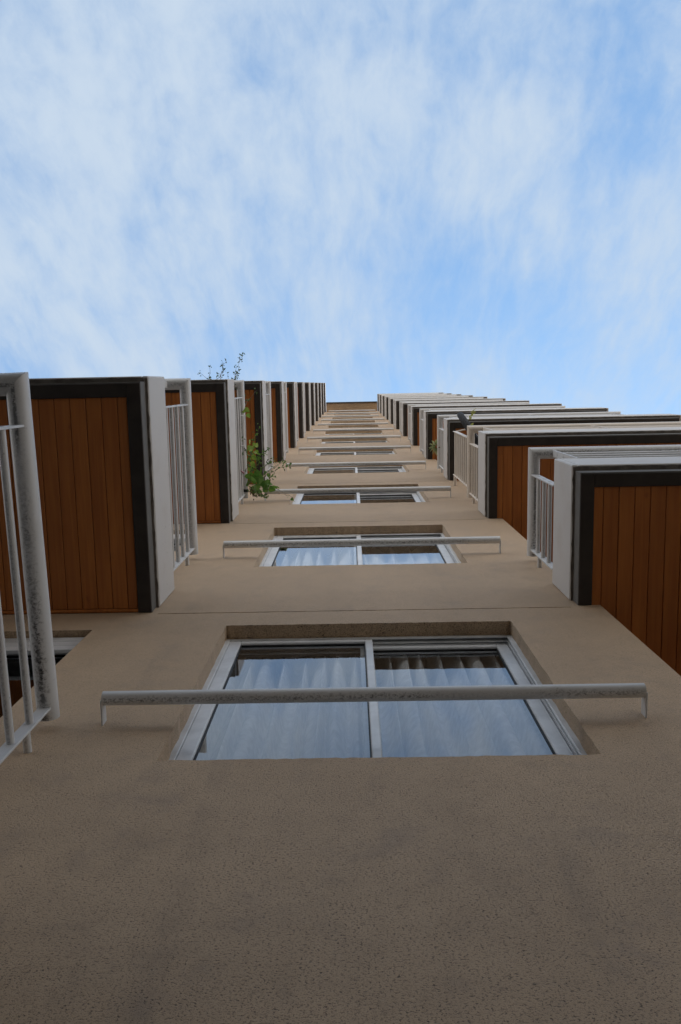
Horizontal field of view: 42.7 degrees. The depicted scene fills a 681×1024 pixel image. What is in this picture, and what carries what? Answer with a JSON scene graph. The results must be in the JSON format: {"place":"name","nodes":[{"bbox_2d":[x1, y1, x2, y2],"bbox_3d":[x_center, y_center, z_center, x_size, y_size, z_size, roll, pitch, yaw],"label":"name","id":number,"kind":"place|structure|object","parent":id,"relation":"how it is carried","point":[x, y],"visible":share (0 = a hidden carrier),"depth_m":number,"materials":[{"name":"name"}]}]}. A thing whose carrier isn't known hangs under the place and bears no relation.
{"place":"outdoors","nodes":[
{"label":"outdoors","id":0,"kind":"place"},
{"bbox_2d":[310,385,310,419],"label":"balcony railing","id":1,"kind":"object","parent":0,"point":[310,402],"visible":0.05,"depth_m":21.37,"materials":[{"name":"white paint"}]},
{"bbox_2d":[0,0,680,414],"label":"sky","id":2,"kind":"structure","parent":0,"point":[362,199],"materials":[{"name":"blue"}]},
{"label":"ground","id":3,"kind":"structure","parent":0,"visible":0},
{"bbox_2d":[0,376,680,1023],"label":"apartment building","id":4,"kind":"structure","parent":3,"relation":"on","point":[152,870],"depth_m":2.53,"materials":[{"name":"paint"}]},
{"bbox_2d":[0,372,59,763],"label":"balcony railing","id":5,"kind":"object","parent":4,"relation":"on","point":[15,388],"visible":0.98,"depth_m":2.63,"materials":[{"name":"metal"}]},
{"bbox_2d":[5,637,83,661],"bbox_3d":[-2.007,0.769,2.953,1.789,1.958,0.110,-1,-82,1],"label":"balcony door","id":6,"kind":"structure","parent":4,"relation":"in","point":[62,646],"depth_m":3.82,"materials":[{"name":"white metal"}]},
{"bbox_2d":[174,534,184,550],"bbox_3d":[-1.978,0.376,5.624,1.789,1.958,0.110,-1,-82,1],"label":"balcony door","id":7,"kind":"structure","parent":4,"relation":"in","point":[174,534],"depth_m":6.46,"materials":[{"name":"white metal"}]},
{"bbox_2d":[164,378,197,570],"bbox_3d":[-2.210,-0.172,4.981,2.612,0.898,1.128,-1,-82,1],"label":"balcony railing","id":8,"kind":"object","parent":4,"relation":"on","point":[187,476],"visible":0.57,"depth_m":5.22,"materials":[{"name":"grey metal"}]},
{"bbox_2d":[234,380,247,503],"bbox_3d":[-2.180,-0.564,7.652,2.612,0.898,1.128,-1,-82,1],"label":"balcony railing","id":9,"kind":"object","parent":4,"relation":"on","point":[240,431],"visible":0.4,"depth_m":7.93,"materials":[{"name":"white metal"}]},
{"bbox_2d":[241,415,246,445],"bbox_3d":[-0.885,-0.739,7.903,0.052,0.062,0.278,-1,-82,1],"label":"wire bracket","id":10,"kind":"object","parent":9,"relation":"attached to","point":[245,429],"visible":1,"depth_m":7.92,"materials":[{"name":"grey metal"}]},
{"bbox_2d":[198,352,294,501],"bbox_3d":[-0.862,-0.771,8.348,0.470,1.021,1.520,-25,-83,4],"label":"climbing vine","id":11,"kind":"object","parent":9,"relation":"attached to","point":[256,476],"visible":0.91,"depth_m":8.10,"materials":[{"name":"green plant"}]},
{"bbox_2d":[266,381,272,470],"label":"balcony railing","id":12,"kind":"object","parent":4,"relation":"on","point":[269,418],"visible":0.16,"depth_m":10.63,"materials":[{"name":"grey metal"}]},
{"bbox_2d":[196,656,363,759],"bbox_3d":[-0.210,0.785,3.378,0.669,1.990,0.125,-1,-82,1],"label":"curtain","id":13,"kind":"object","parent":4,"relation":"hanging from","point":[286,730],"visible":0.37,"depth_m":3.34,"materials":[{"name":"white fabric"}]},
{"bbox_2d":[284,382,288,452],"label":"balcony railing","id":14,"kind":"object","parent":4,"relation":"on","point":[286,416],"visible":0.05,"depth_m":13.33,"materials":[{"name":"white metal"}]},
{"bbox_2d":[295,382,298,440],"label":"balcony railing","id":15,"kind":"object","parent":4,"relation":"on","point":[297,411],"visible":0.05,"depth_m":16.02,"materials":[{"name":"white metal"}]},
{"bbox_2d":[304,382,305,432],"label":"balcony railing","id":16,"kind":"object","parent":4,"relation":"on","point":[304,408],"visible":0.06,"depth_m":18.71,"materials":[{"name":"grey metal"}]},
{"bbox_2d":[273,563,353,565],"bbox_3d":[-0.187,0.418,6.053,0.662,1.990,0.122,-1,-82,1],"label":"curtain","id":17,"kind":"object","parent":4,"relation":"hanging from","point":[317,564],"visible":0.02,"depth_m":6.32,"materials":[{"name":"white fabric"}]},
{"bbox_2d":[322,415,378,418],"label":"window guard rail","id":18,"kind":"object","parent":4,"relation":"attached to","point":[350,416],"depth_m":26.81,"materials":[{"name":"grey metal"}]},
{"bbox_2d":[328,410,375,412],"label":"window guard rail","id":19,"kind":"object","parent":4,"relation":"attached to","point":[348,410],"depth_m":32.15,"materials":[{"name":"grey metal"}]},
{"bbox_2d":[321,418,383,422],"bbox_3d":[0.336,-2.530,24.156,1.736,0.046,0.109,-1,-82,1],"label":"window guard rail","id":20,"kind":"object","parent":4,"relation":"attached to","point":[351,419],"depth_m":24.13,"materials":[{"name":"grey metal"}]},
{"bbox_2d":[327,412,377,413],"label":"window guard rail","id":21,"kind":"object","parent":4,"relation":"attached to","point":[353,413],"depth_m":29.48,"materials":[{"name":"grey metal"}]},
{"bbox_2d":[318,422,387,425],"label":"window guard rail","id":22,"kind":"object","parent":4,"relation":"attached to","point":[353,424],"depth_m":21.46,"materials":[{"name":"grey metal"}]},
{"bbox_2d":[313,428,393,433],"bbox_3d":[0.278,-1.744,18.814,1.736,0.046,0.109,-1,-82,1],"label":"window guard rail","id":23,"kind":"object","parent":4,"relation":"attached to","point":[363,429],"depth_m":18.79,"materials":[{"name":"grey metal"}]},
{"bbox_2d":[325,433,381,434],"bbox_3d":[0.293,-1.646,19.236,1.286,1.446,0.090,-1,-82,1],"label":"window","id":24,"kind":"structure","parent":4,"relation":"in","point":[355,433],"depth_m":19.90,"materials":[{"name":"white metal"}]},
{"bbox_2d":[307,435,400,442],"bbox_3d":[0.249,-1.351,16.142,1.736,0.046,0.109,-1,-82,1],"label":"window guard rail","id":25,"kind":"object","parent":4,"relation":"attached to","point":[357,437],"depth_m":16.12,"materials":[{"name":"grey metal"}]},
{"bbox_2d":[298,445,410,449],"bbox_3d":[0.220,-0.958,13.471,1.736,0.046,0.109,-1,-82,1],"label":"window guard rail","id":26,"kind":"object","parent":4,"relation":"attached to","point":[354,447],"depth_m":13.45,"materials":[{"name":"grey metal"}]},
{"bbox_2d":[322,441,386,442],"bbox_3d":[0.264,-1.253,16.565,1.286,1.446,0.090,-1,-82,1],"label":"window","id":27,"kind":"structure","parent":4,"relation":"in","point":[339,441],"depth_m":17.26,"materials":[{"name":"white metal"}]},
{"bbox_2d":[315,451,394,455],"bbox_3d":[0.235,-0.860,13.894,1.286,1.446,0.090,-1,-82,1],"label":"window","id":28,"kind":"structure","parent":4,"relation":"in","point":[368,452],"depth_m":14.55,"materials":[{"name":"white metal"}]},
{"bbox_2d":[286,461,425,471],"bbox_3d":[0.191,-0.565,10.800,1.736,0.046,0.109,-1,-82,1],"label":"window guard rail","id":29,"kind":"object","parent":4,"relation":"attached to","point":[358,463],"depth_m":10.78,"materials":[{"name":"grey metal"}]},
{"bbox_2d":[307,466,405,473],"bbox_3d":[0.206,-0.467,11.223,1.286,1.446,0.090,-1,-82,1],"label":"window","id":30,"kind":"structure","parent":4,"relation":"in","point":[381,468],"depth_m":11.81,"materials":[{"name":"white metal"}]},
{"bbox_2d":[265,486,450,500],"bbox_3d":[0.161,-0.172,8.129,1.736,0.046,0.109,-1,-82,1],"label":"window guard rail","id":31,"kind":"object","parent":4,"relation":"attached to","point":[361,490],"depth_m":8.11,"materials":[{"name":"grey metal"}]},
{"bbox_2d":[292,491,425,503],"bbox_3d":[0.176,-0.075,8.552,1.286,1.446,0.090,-1,-82,1],"label":"window","id":32,"kind":"structure","parent":4,"relation":"in","point":[364,497],"depth_m":8.91,"materials":[{"name":"white metal"}]},
{"bbox_2d":[259,533,460,566],"bbox_3d":[0.128,0.319,5.881,1.280,1.446,0.090,-1,-82,1],"label":"window","id":33,"kind":"structure","parent":4,"relation":"in","point":[443,553],"depth_m":6.01,"materials":[{"name":"glass"}]},
{"bbox_2d":[223,536,500,557],"bbox_3d":[0.132,0.221,5.458,1.736,0.046,0.109,-1,-82,1],"label":"window guard rail","id":34,"kind":"object","parent":4,"relation":"attached to","point":[364,542],"depth_m":5.44,"materials":[{"name":"grey metal"}]},
{"bbox_2d":[100,683,647,725],"bbox_3d":[0.103,0.613,2.787,1.736,0.046,0.109,-1,-82,1],"label":"window guard rail","id":35,"kind":"object","parent":4,"relation":"attached to","point":[383,694],"depth_m":2.77,"materials":[{"name":"grey metal"}]},
{"bbox_2d":[169,635,586,759],"bbox_3d":[0.118,0.711,3.210,1.286,1.446,0.090,-1,-82,1],"label":"window","id":36,"kind":"structure","parent":4,"relation":"in","point":[558,735],"depth_m":3.65,"materials":[{"name":"white metal"}]},
{"bbox_2d":[365,563,431,564],"bbox_3d":[0.500,0.419,6.045,0.654,1.990,0.048,-1,-82,1],"label":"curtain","id":37,"kind":"object","parent":4,"relation":"hanging from","point":[394,563],"visible":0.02,"depth_m":6.37,"materials":[{"name":"white fabric"}]},
{"bbox_2d":[379,393,435,411],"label":"balcony railing","id":38,"kind":"object","parent":4,"relation":"on","point":[404,393],"visible":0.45,"depth_m":31.77,"materials":[{"name":"white metal"}]},
{"bbox_2d":[381,394,438,413],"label":"balcony railing","id":39,"kind":"object","parent":4,"relation":"on","point":[405,394],"visible":0.23,"depth_m":29.11,"materials":[{"name":"grey metal"}]},
{"bbox_2d":[384,395,453,416],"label":"balcony railing","id":40,"kind":"object","parent":4,"relation":"on","point":[413,395],"visible":0.33,"depth_m":26.43,"materials":[{"name":"grey metal"}]},
{"bbox_2d":[388,396,468,420],"bbox_3d":[2.400,-2.764,23.536,2.189,0.664,0.686,-1,-82,1],"label":"balcony railing","id":41,"kind":"object","parent":4,"relation":"on","point":[413,397],"visible":0.35,"depth_m":23.76,"materials":[{"name":"grey metal"}]},
{"bbox_2d":[393,397,483,425],"bbox_3d":[2.371,-2.371,20.865,2.189,0.664,0.686,-1,-82,1],"label":"balcony railing","id":42,"kind":"object","parent":4,"relation":"on","point":[424,399],"visible":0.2,"depth_m":21.09,"materials":[{"name":"grey metal"}]},
{"bbox_2d":[399,399,502,433],"bbox_3d":[2.342,-1.978,18.194,2.189,0.664,0.686,-1,-82,1],"label":"balcony railing","id":43,"kind":"object","parent":4,"relation":"on","point":[400,413],"visible":0.41,"depth_m":18.42,"materials":[{"name":"grey metal"}]},
{"bbox_2d":[374,654,551,756],"bbox_3d":[0.464,0.774,3.369,0.650,1.990,0.124,-1,-82,1],"label":"curtain","id":44,"kind":"object","parent":4,"relation":"hanging from","point":[456,728],"visible":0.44,"depth_m":3.32,"materials":[{"name":"white fabric"}]},
{"bbox_2d":[408,402,528,441],"bbox_3d":[2.312,-1.586,15.523,2.189,0.664,0.686,-1,-82,1],"label":"balcony railing","id":45,"kind":"object","parent":4,"relation":"on","point":[409,421],"visible":0.44,"depth_m":15.74,"materials":[{"name":"white metal"}]},
{"bbox_2d":[419,406,564,453],"bbox_3d":[2.283,-1.193,12.851,2.189,0.664,0.686,-1,-82,1],"label":"balcony railing","id":46,"kind":"object","parent":4,"relation":"on","point":[421,422],"visible":0.44,"depth_m":13.07,"materials":[{"name":"white metal"}]},
{"bbox_2d":[437,411,623,472],"bbox_3d":[2.254,-0.800,10.180,2.189,0.664,0.686,-1,-82,1],"label":"balcony railing","id":47,"kind":"object","parent":4,"relation":"on","point":[440,451],"visible":0.44,"depth_m":10.40,"materials":[{"name":"grey metal"}]},
{"bbox_2d":[429,439,439,455],"bbox_3d":[1.161,-0.783,10.517,0.199,0.165,0.211,-34,-83,5],"label":"spider plant","id":48,"kind":"object","parent":47,"relation":"on","point":[434,449],"visible":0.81,"depth_m":10.56,"materials":[{"name":"green plant"}]},
{"bbox_2d":[453,421,680,503],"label":"balcony railing","id":49,"kind":"object","parent":4,"relation":"on","point":[466,460],"visible":0.91,"depth_m":7.74,"materials":[{"name":"grey metal"}]},
{"bbox_2d":[457,412,477,444],"bbox_3d":[1.294,-0.653,8.158,0.090,0.677,0.677,-34,-83,11],"label":"satellite dish","id":50,"kind":"object","parent":49,"relation":"attached to","point":[464,421],"visible":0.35,"depth_m":7.93,"materials":[{"name":"black metal"}]},
{"bbox_2d":[468,408,477,434],"bbox_3d":[1.258,-0.788,8.144,0.111,0.974,0.348,7,-82,0],"label":"leafy sprig","id":51,"kind":"object","parent":50,"relation":"attached to","point":[472,412],"visible":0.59,"depth_m":8.50,"materials":[{"name":"green plant"}]},
{"bbox_2d":[527,445,680,569],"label":"balcony railing","id":52,"kind":"object","parent":4,"relation":"on","point":[535,477],"visible":0.77,"depth_m":5.03,"materials":[{"name":"metal"}]}
]}

